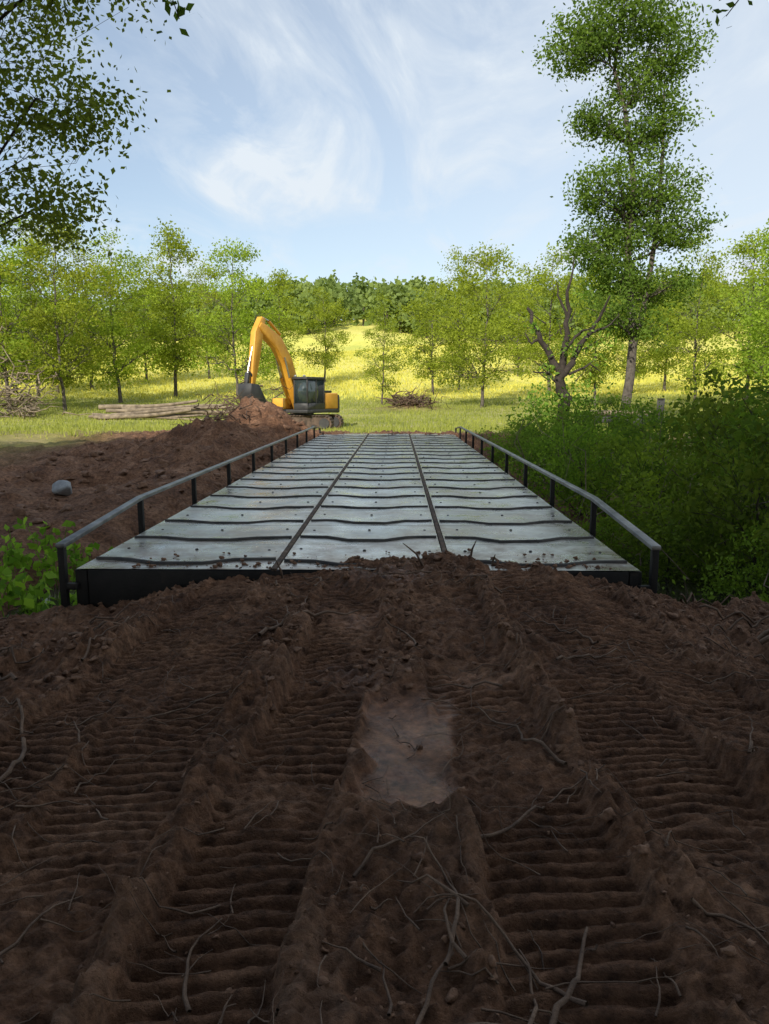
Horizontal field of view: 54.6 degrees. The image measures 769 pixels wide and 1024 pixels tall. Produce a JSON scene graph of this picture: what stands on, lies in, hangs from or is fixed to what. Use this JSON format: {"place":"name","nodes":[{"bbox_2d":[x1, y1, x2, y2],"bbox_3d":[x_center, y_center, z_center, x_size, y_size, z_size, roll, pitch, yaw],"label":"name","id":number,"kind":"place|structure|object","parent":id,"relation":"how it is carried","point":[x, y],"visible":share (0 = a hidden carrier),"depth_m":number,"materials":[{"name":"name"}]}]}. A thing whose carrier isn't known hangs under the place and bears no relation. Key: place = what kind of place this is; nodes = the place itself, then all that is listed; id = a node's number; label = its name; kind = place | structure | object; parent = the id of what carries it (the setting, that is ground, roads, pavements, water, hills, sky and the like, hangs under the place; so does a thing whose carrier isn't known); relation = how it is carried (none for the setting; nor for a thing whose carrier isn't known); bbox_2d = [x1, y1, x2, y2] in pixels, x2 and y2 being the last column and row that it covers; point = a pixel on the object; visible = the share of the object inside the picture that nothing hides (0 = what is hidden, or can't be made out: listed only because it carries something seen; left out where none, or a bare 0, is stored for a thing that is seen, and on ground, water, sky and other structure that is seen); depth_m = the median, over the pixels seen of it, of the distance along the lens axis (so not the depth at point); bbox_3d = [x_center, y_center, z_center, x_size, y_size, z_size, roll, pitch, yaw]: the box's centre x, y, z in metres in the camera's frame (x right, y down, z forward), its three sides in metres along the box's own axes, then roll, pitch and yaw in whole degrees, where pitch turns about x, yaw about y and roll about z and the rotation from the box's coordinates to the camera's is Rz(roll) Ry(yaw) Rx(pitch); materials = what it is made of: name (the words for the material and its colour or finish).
{"place":"outdoors","nodes":[
{"label":"outdoors","id":0,"kind":"place"},
{"bbox_2d":[0,319,768,1023],"bbox_3d":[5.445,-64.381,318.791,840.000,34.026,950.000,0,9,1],"label":"ground","id":1,"kind":"structure","parent":0,"point":[594,879],"depth_m":3.43,"materials":[{"name":"soil"}]},
{"bbox_2d":[0,253,19,381],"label":"young tree","id":2,"kind":"object","parent":1,"relation":"on","point":[6,333],"visible":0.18,"depth_m":57.78,"materials":[{"name":"green plant"}]},
{"bbox_2d":[0,209,77,410],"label":"young tree","id":3,"kind":"object","parent":1,"relation":"on","point":[13,341],"visible":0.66,"depth_m":54.97,"materials":[{"name":"green plant"}]},
{"bbox_2d":[0,872,90,963],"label":"exposed root","id":4,"kind":"object","parent":1,"relation":"on","point":[2,952],"visible":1,"depth_m":2.50,"materials":[{"name":"brown wood"}]},
{"bbox_2d":[0,318,91,418],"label":"brush pile","id":5,"kind":"object","parent":1,"relation":"on","point":[31,410],"visible":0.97,"depth_m":51.73,"materials":[{"name":"brown wood"}]},
{"bbox_2d":[0,233,91,395],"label":"young tree","id":6,"kind":"object","parent":1,"relation":"on","point":[16,247],"visible":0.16,"depth_m":68.03,"materials":[{"name":"green plant"}]},
{"bbox_2d":[0,517,112,616],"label":"broadleaf weeds","id":7,"kind":"object","parent":1,"relation":"on","point":[12,590],"visible":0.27,"depth_m":11.38,"materials":[{"name":"green plant"}]},
{"bbox_2d":[52,480,71,495],"bbox_3d":[-7.125,-0.524,16.444,0.475,0.363,0.322,0,9,1],"label":"rock","id":8,"kind":"object","parent":1,"relation":"on","point":[62,487],"visible":1,"depth_m":16.35,"materials":[{"name":"stone"}]},
{"bbox_2d":[0,211,135,410],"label":"young tree","id":9,"kind":"object","parent":1,"relation":"on","point":[42,317],"visible":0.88,"depth_m":55.23,"materials":[{"name":"green plant"}]},
{"bbox_2d":[0,758,136,809],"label":"exposed root","id":10,"kind":"object","parent":1,"relation":"on","point":[30,806],"visible":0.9,"depth_m":3.27,"materials":[{"name":"brown wood"}]},
{"bbox_2d":[15,240,146,389],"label":"young tree","id":11,"kind":"object","parent":1,"relation":"on","point":[80,260],"visible":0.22,"depth_m":73.78,"materials":[{"name":"green plant"}]},
{"bbox_2d":[0,0,171,272],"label":"overhanging tree","id":12,"kind":"object","parent":1,"relation":"on","point":[64,125],"visible":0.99,"depth_m":10.90,"materials":[{"name":"green plant"}]},
{"bbox_2d":[62,623,118,660],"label":"exposed root","id":13,"kind":"object","parent":1,"relation":"on","point":[88,648],"visible":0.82,"depth_m":5.23,"materials":[{"name":"brown wood"}]},
{"bbox_2d":[49,228,174,402],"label":"young tree","id":14,"kind":"object","parent":1,"relation":"on","point":[113,332],"visible":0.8,"depth_m":62.33,"materials":[{"name":"green plant"}]},
{"bbox_2d":[68,614,189,635],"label":"exposed root","id":15,"kind":"object","parent":1,"relation":"on","point":[101,623],"visible":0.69,"depth_m":5.61,"materials":[{"name":"brown wood"}]},
{"bbox_2d":[0,656,264,781],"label":"exposed root","id":16,"kind":"object","parent":1,"relation":"on","point":[6,774],"visible":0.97,"depth_m":4.06,"materials":[{"name":"brown wood"}]},
{"bbox_2d":[95,252,180,381],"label":"young tree","id":17,"kind":"object","parent":1,"relation":"on","point":[139,305],"visible":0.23,"depth_m":81.40,"materials":[{"name":"green plant"}]},
{"bbox_2d":[88,400,235,419],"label":"felled log pile","id":18,"kind":"object","parent":1,"relation":"on","point":[154,411],"visible":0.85,"depth_m":50.68,"materials":[{"name":"wood"}]},
{"bbox_2d":[113,215,237,396],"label":"young tree","id":19,"kind":"object","parent":1,"relation":"on","point":[172,355],"visible":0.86,"depth_m":67.32,"materials":[{"name":"green plant"}]},
{"bbox_2d":[129,890,221,1013],"bbox_3d":[-0.602,1.336,2.377,0.264,0.195,0.390,-8,12,-41],"label":"exposed root","id":20,"kind":"object","parent":1,"relation":"on","point":[185,975],"visible":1,"depth_m":2.35,"materials":[{"name":"brown wood"}]},
{"bbox_2d":[153,994,232,1023],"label":"exposed root","id":21,"kind":"object","parent":1,"relation":"on","point":[176,1019],"visible":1,"depth_m":2.16,"materials":[{"name":"brown wood"}]},
{"bbox_2d":[162,262,249,378],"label":"young tree","id":22,"kind":"object","parent":1,"relation":"on","point":[206,301],"visible":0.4,"depth_m":85.36,"materials":[{"name":"green plant"}]},
{"bbox_2d":[172,236,295,396],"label":"young tree","id":23,"kind":"object","parent":1,"relation":"on","point":[239,326],"visible":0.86,"depth_m":66.07,"materials":[{"name":"green plant"}]},
{"bbox_2d":[172,371,295,425],"bbox_3d":[-6.258,-4.447,30.369,4.798,2.637,4.242,-8,12,-41],"label":"brush pile","id":24,"kind":"object","parent":1,"relation":"on","point":[231,415],"visible":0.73,"depth_m":29.63,"materials":[{"name":"brown wood"}]},
{"bbox_2d":[189,383,291,420],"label":"brush pile","id":25,"kind":"object","parent":1,"relation":"on","point":[224,403],"visible":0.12,"depth_m":44.76,"materials":[{"name":"brown wood"}]},
{"bbox_2d":[236,268,310,385],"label":"young tree","id":26,"kind":"object","parent":1,"relation":"on","point":[279,280],"visible":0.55,"depth_m":77.21,"materials":[{"name":"green plant"}]},
{"bbox_2d":[247,980,322,1023],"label":"exposed root","id":27,"kind":"object","parent":1,"relation":"on","point":[249,1021],"visible":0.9,"depth_m":2.11,"materials":[{"name":"brown wood"}]},
{"bbox_2d":[238,316,343,429],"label":"excavator","id":28,"kind":"object","parent":1,"relation":"on","point":[305,399],"visible":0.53,"depth_m":40.29,"materials":[{"name":"metal"}]},
{"bbox_2d":[257,595,358,636],"bbox_3d":[-0.723,0.798,5.782,0.784,0.136,0.700,-8,12,-40],"label":"exposed root","id":29,"kind":"object","parent":1,"relation":"on","point":[264,631],"visible":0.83,"depth_m":5.66,"materials":[{"name":"brown wood"}]},
{"bbox_2d":[288,285,354,381],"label":"young tree","id":30,"kind":"object","parent":1,"relation":"on","point":[325,356],"visible":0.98,"depth_m":83.52,"materials":[{"name":"green plant"}]},
{"bbox_2d":[298,567,348,586],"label":"exposed root","id":31,"kind":"object","parent":1,"relation":"on","point":[320,578],"visible":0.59,"depth_m":6.91,"materials":[{"name":"brown wood"}]},
{"bbox_2d":[55,426,660,607],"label":"steel bridge","id":32,"kind":"structure","parent":1,"relation":"on","point":[332,501],"depth_m":9.75,"materials":[{"name":"grey metal"}]},
{"bbox_2d":[0,396,768,1023],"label":"soil clods","id":33,"kind":"object","parent":1,"relation":"on","point":[608,814],"visible":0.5,"depth_m":5.81,"materials":[{"name":"brown soil"}]},
{"bbox_2d":[0,269,768,343],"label":"distant woodland","id":34,"kind":"object","parent":1,"relation":"on","point":[357,302],"visible":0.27,"depth_m":170.89,"materials":[{"name":"green plant"}]},
{"bbox_2d":[0,343,768,400],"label":"field crop","id":35,"kind":"object","parent":1,"relation":"on","point":[493,390],"visible":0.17,"depth_m":82.77,"materials":[{"name":"yellow plant"}]},
{"bbox_2d":[0,392,768,438],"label":"meadow grass","id":36,"kind":"structure","parent":1,"relation":"on","point":[116,427],"depth_m":50.51,"materials":[{"name":"green plant"}]},
{"bbox_2d":[0,325,768,390],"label":"scrub thicket","id":37,"kind":"object","parent":1,"relation":"on","point":[127,369],"visible":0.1,"depth_m":89.00,"materials":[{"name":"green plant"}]},
{"bbox_2d":[0,555,768,1023],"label":"twigs","id":38,"kind":"object","parent":1,"relation":"on","point":[462,963],"visible":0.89,"depth_m":3.06,"materials":[{"name":"brown wood"}]},
{"bbox_2d":[0,592,768,680],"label":"exposed root tangle","id":39,"kind":"object","parent":1,"relation":"on","point":[763,637],"visible":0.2,"depth_m":6.32,"materials":[{"name":"brown wood"}]},
{"bbox_2d":[276,541,494,578],"bbox_3d":[0.029,0.497,7.252,2.149,0.447,0.193,-1,9,-6],"label":"stick","id":40,"kind":"object","parent":1,"relation":"on","point":[419,559],"visible":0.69,"depth_m":7.27,"materials":[{"name":"brown wood"}]},
{"bbox_2d":[353,290,418,404],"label":"young tree","id":41,"kind":"object","parent":1,"relation":"on","point":[384,380],"visible":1,"depth_m":60.52,"materials":[{"name":"green plant"}]},
{"bbox_2d":[322,941,453,1023],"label":"exposed root","id":42,"kind":"object","parent":1,"relation":"on","point":[427,1000],"visible":1,"depth_m":2.16,"materials":[{"name":"brown wood"}]},
{"bbox_2d":[370,615,418,645],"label":"exposed root","id":43,"kind":"object","parent":1,"relation":"on","point":[412,638],"visible":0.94,"depth_m":5.30,"materials":[{"name":"brown wood"}]},
{"bbox_2d":[352,798,444,877],"bbox_3d":[-0.003,1.218,2.828,0.251,0.098,0.444,8,12,40],"label":"exposed root","id":44,"kind":"object","parent":1,"relation":"on","point":[357,871],"visible":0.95,"depth_m":2.75,"materials":[{"name":"brown wood"}]},
{"bbox_2d":[374,383,450,409],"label":"brush pile","id":45,"kind":"object","parent":1,"relation":"on","point":[410,399],"visible":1,"depth_m":56.90,"materials":[{"name":"brown wood"}]},
{"bbox_2d":[354,833,478,966],"bbox_3d":[0.151,1.265,2.572,0.262,0.100,0.653,-5,10,-27],"label":"exposed root","id":46,"kind":"object","parent":1,"relation":"on","point":[450,948],"visible":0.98,"depth_m":2.46,"materials":[{"name":"brown wood"}]},
{"bbox_2d":[389,275,474,394],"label":"young tree","id":47,"kind":"object","parent":1,"relation":"on","point":[432,332],"visible":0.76,"depth_m":69.56,"materials":[{"name":"green plant"}]},
{"bbox_2d":[427,245,495,389],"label":"young tree","id":48,"kind":"object","parent":1,"relation":"on","point":[447,297],"visible":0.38,"depth_m":74.84,"materials":[{"name":"green plant"}]},
{"bbox_2d":[427,674,501,688],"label":"exposed root","id":49,"kind":"object","parent":1,"relation":"on","point":[488,682],"visible":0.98,"depth_m":4.44,"materials":[{"name":"brown wood"}]},
{"bbox_2d":[415,239,553,407],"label":"young tree","id":50,"kind":"object","parent":1,"relation":"on","point":[486,332],"visible":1,"depth_m":57.48,"materials":[{"name":"green plant"}]},
{"bbox_2d":[395,893,588,1006],"bbox_3d":[0.318,1.352,2.354,0.679,0.147,0.172,5,10,26],"label":"exposed root","id":51,"kind":"object","parent":1,"relation":"on","point":[578,1001],"visible":0.99,"depth_m":2.33,"materials":[{"name":"brown wood"}]},
{"bbox_2d":[397,874,588,1023],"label":"exposed root","id":52,"kind":"object","parent":1,"relation":"on","point":[559,1004],"visible":0.97,"depth_m":2.30,"materials":[{"name":"brown wood"}]},
{"bbox_2d":[483,422,544,462],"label":"bush","id":53,"kind":"object","parent":1,"relation":"on","point":[504,445],"visible":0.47,"depth_m":26.20,"materials":[{"name":"green plant"}]},
{"bbox_2d":[470,702,567,765],"bbox_3d":[0.726,1.068,3.902,0.334,0.178,0.782,-8,12,-39],"label":"exposed root","id":54,"kind":"object","parent":1,"relation":"on","point":[551,753],"visible":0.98,"depth_m":3.77,"materials":[{"name":"brown wood"}]},
{"bbox_2d":[482,277,558,375],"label":"young tree","id":55,"kind":"object","parent":1,"relation":"on","point":[516,347],"visible":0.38,"depth_m":92.69,"materials":[{"name":"green plant"}]},
{"bbox_2d":[508,930,568,1023],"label":"exposed root","id":56,"kind":"object","parent":1,"relation":"on","point":[535,1010],"visible":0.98,"depth_m":2.24,"materials":[{"name":"brown wood"}]},
{"bbox_2d":[502,413,577,476],"bbox_3d":[4.989,-1.894,22.812,2.767,2.529,2.585,2,9,11],"label":"bush","id":57,"kind":"object","parent":1,"relation":"on","point":[529,435],"visible":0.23,"depth_m":22.80,"materials":[{"name":"green plant"}]},
{"bbox_2d":[481,764,605,844],"bbox_3d":[0.769,1.238,3.119,0.806,0.098,0.306,-8,12,-42],"label":"exposed root","id":58,"kind":"object","parent":1,"relation":"on","point":[499,832],"visible":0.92,"depth_m":3.07,"materials":[{"name":"brown wood"}]},
{"bbox_2d":[490,242,605,390],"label":"young tree","id":59,"kind":"object","parent":1,"relation":"on","point":[543,281],"visible":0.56,"depth_m":69.07,"materials":[{"name":"green plant"}]},
{"bbox_2d":[506,390,611,493],"bbox_3d":[4.743,-1.528,19.421,2.778,3.314,2.929,-4,10,-22],"label":"bush","id":60,"kind":"object","parent":1,"relation":"on","point":[585,414],"visible":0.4,"depth_m":19.39,"materials":[{"name":"green plant"}]},
{"bbox_2d":[495,256,623,444],"bbox_3d":[6.746,-5.522,28.434,4.830,8.104,4.743,-9,12,-43],"label":"gnarled tree","id":61,"kind":"object","parent":1,"relation":"on","point":[562,368],"visible":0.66,"depth_m":28.24,"materials":[{"name":"brown plant"}]},
{"bbox_2d":[521,607,598,644],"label":"exposed root","id":62,"kind":"object","parent":1,"relation":"on","point":[573,631],"visible":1,"depth_m":5.43,"materials":[{"name":"brown wood"}]},
{"bbox_2d":[551,401,603,450],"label":"bush","id":63,"kind":"object","parent":1,"relation":"on","point":[556,423],"visible":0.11,"depth_m":26.92,"materials":[{"name":"green plant"}]},
{"bbox_2d":[540,258,626,404],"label":"young tree","id":64,"kind":"object","parent":1,"relation":"on","point":[595,372],"visible":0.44,"depth_m":58.22,"materials":[{"name":"green plant"}]},
{"bbox_2d":[518,415,651,515],"bbox_3d":[4.395,-0.741,16.590,2.942,2.788,2.660,3,9,15],"label":"bush","id":65,"kind":"object","parent":1,"relation":"on","point":[580,444],"visible":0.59,"depth_m":16.30,"materials":[{"name":"green plant"}]},
{"bbox_2d":[556,641,626,660],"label":"exposed root","id":66,"kind":"object","parent":1,"relation":"on","point":[571,657],"visible":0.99,"depth_m":4.91,"materials":[{"name":"brown wood"}]},
{"bbox_2d":[563,512,639,560],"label":"bush","id":67,"kind":"object","parent":1,"relation":"on","point":[599,530],"visible":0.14,"depth_m":13.49,"materials":[{"name":"green plant"}]},
{"bbox_2d":[556,418,678,478],"bbox_3d":[6.470,-1.444,20.974,3.399,2.423,3.760,5,10,30],"label":"bush","id":68,"kind":"object","parent":1,"relation":"on","point":[650,432],"visible":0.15,"depth_m":20.34,"materials":[{"name":"green plant"}]},
{"bbox_2d":[467,415,768,600],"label":"undergrowth","id":69,"kind":"object","parent":1,"relation":"on","point":[511,458],"visible":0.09,"depth_m":16.67,"materials":[{"name":"green plant"}]},
{"bbox_2d":[580,398,664,428],"bbox_3d":[9.283,-4.048,31.197,4.337,1.420,1.955,2,9,11],"label":"flatbed trailer","id":70,"kind":"object","parent":1,"relation":"on","point":[661,401],"visible":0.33,"depth_m":30.47,"materials":[{"name":"paint"}]},
{"bbox_2d":[522,0,730,407],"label":"tall tree","id":71,"kind":"object","parent":1,"relation":"on","point":[631,206],"visible":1,"depth_m":31.29,"materials":[{"name":"green plant"}]},
{"bbox_2d":[585,391,673,464],"bbox_3d":[8.090,-2.370,24.311,2.955,3.098,3.269,-1,9,-8],"label":"bush","id":72,"kind":"object","parent":1,"relation":"on","point":[614,404],"visible":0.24,"depth_m":24.11,"materials":[{"name":"green plant"}]},
{"bbox_2d":[498,399,768,601],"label":"dead branches","id":73,"kind":"object","parent":1,"relation":"on","point":[585,473],"visible":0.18,"depth_m":15.12,"materials":[{"name":"brown wood"}]},
{"bbox_2d":[594,274,691,381],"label":"young tree","id":74,"kind":"object","parent":1,"relation":"on","point":[643,369],"visible":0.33,"depth_m":71.00,"materials":[{"name":"green plant"}]},
{"bbox_2d":[560,430,754,559],"bbox_3d":[5.318,-0.159,14.417,3.399,2.850,3.760,6,11,34],"label":"bush","id":75,"kind":"object","parent":1,"relation":"on","point":[653,490],"visible":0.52,"depth_m":14.35,"materials":[{"name":"green plant"}]},
{"bbox_2d":[557,386,761,509],"bbox_3d":[6.140,-1.115,16.889,4.105,3.415,4.394,-1,9,-3],"label":"bush","id":76,"kind":"object","parent":1,"relation":"on","point":[630,432],"visible":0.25,"depth_m":16.57,"materials":[{"name":"green plant"}]},
{"bbox_2d":[642,264,707,391],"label":"young tree","id":77,"kind":"object","parent":1,"relation":"on","point":[667,361],"visible":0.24,"depth_m":75.10,"materials":[{"name":"green plant"}]},
{"bbox_2d":[596,473,763,591],"bbox_3d":[4.679,0.643,12.099,2.632,2.512,2.774,3,10,19],"label":"bush","id":78,"kind":"object","parent":1,"relation":"on","point":[666,539],"visible":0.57,"depth_m":11.82,"materials":[{"name":"green plant"}]},
{"bbox_2d":[626,377,768,570],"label":"bush","id":79,"kind":"object","parent":1,"relation":"on","point":[750,422],"visible":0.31,"depth_m":12.76,"materials":[{"name":"green plant"}]},
{"bbox_2d":[639,227,756,407],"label":"young tree","id":80,"kind":"object","parent":1,"relation":"on","point":[697,333],"visible":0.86,"depth_m":55.73,"materials":[{"name":"green plant"}]},
{"bbox_2d":[651,350,768,589],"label":"bush","id":81,"kind":"object","parent":1,"relation":"on","point":[700,501],"visible":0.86,"depth_m":11.61,"materials":[{"name":"green plant"}]},
{"bbox_2d":[678,712,754,753],"bbox_3d":[1.720,1.098,3.840,0.383,0.220,0.874,4,10,22],"label":"exposed root","id":82,"kind":"object","parent":1,"relation":"on","point":[751,745],"visible":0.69,"depth_m":3.92,"materials":[{"name":"brown wood"}]},
{"bbox_2d":[668,366,768,508],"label":"bush","id":83,"kind":"object","parent":1,"relation":"on","point":[711,380],"visible":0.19,"depth_m":17.18,"materials":[{"name":"green plant"}]},
{"bbox_2d":[678,228,768,399],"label":"young tree","id":84,"kind":"object","parent":1,"relation":"on","point":[746,248],"visible":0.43,"depth_m":63.26,"materials":[{"name":"green plant"}]},
{"bbox_2d":[682,520,768,602],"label":"bush","id":85,"kind":"object","parent":1,"relation":"on","point":[747,568],"visible":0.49,"depth_m":10.68,"materials":[{"name":"green plant"}]},
{"bbox_2d":[683,365,768,509],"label":"bush","id":86,"kind":"object","parent":1,"relation":"on","point":[761,389],"visible":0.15,"depth_m":14.41,"materials":[{"name":"green plant"}]},
{"bbox_2d":[690,898,768,948],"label":"exposed root","id":87,"kind":"object","parent":1,"relation":"on","point":[699,906],"visible":1,"depth_m":2.48,"materials":[{"name":"brown wood"}]},
{"bbox_2d":[698,866,768,932],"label":"exposed root","id":88,"kind":"object","parent":1,"relation":"on","point":[742,913],"visible":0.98,"depth_m":2.54,"materials":[{"name":"brown wood"}]},
{"bbox_2d":[711,218,768,389],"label":"young tree","id":89,"kind":"object","parent":1,"relation":"on","point":[756,354],"visible":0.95,"depth_m":50.51,"materials":[{"name":"green plant"}]},
{"bbox_2d":[721,396,765,456],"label":"bush","id":90,"kind":"object","parent":1,"relation":"on","point":[749,406],"depth_m":21.25,"materials":[{"name":"green plant"}]},
{"bbox_2d":[725,500,768,586],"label":"bush","id":91,"kind":"object","parent":1,"relation":"on","point":[757,583],"visible":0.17,"depth_m":11.90,"materials":[{"name":"green plant"}]},
{"bbox_2d":[750,272,768,364],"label":"young tree","id":92,"kind":"object","parent":1,"relation":"on","point":[762,311],"visible":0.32,"depth_m":57.94,"materials":[{"name":"green plant"}]},
{"bbox_2d":[0,0,768,319],"label":"sky","id":93,"kind":"structure","parent":0,"point":[371,139],"materials":[{"name":"blue"}]},
{"bbox_3d":[-3.504,-11.011,-14.753,15.539,31.445,17.062,-8,12,-42],"label":"forest tree","id":94,"kind":"object","parent":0,"visible":0},
{"bbox_2d":[156,0,193,36],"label":"overhanging branch","id":95,"kind":"object","parent":94,"relation":"attached to","point":[180,10],"visible":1,"depth_m":4.58,"materials":[{"name":"green plant"}]},
{"bbox_3d":[4.111,-10.912,-14.506,15.611,31.132,17.240,-5,10,-27],"label":"forest tree","id":96,"kind":"object","parent":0,"visible":0},
{"bbox_2d":[702,0,752,27],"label":"overhanging branch","id":97,"kind":"object","parent":96,"relation":"attached to","point":[729,4],"visible":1,"depth_m":4.58,"materials":[{"name":"green plant"}]}
]}

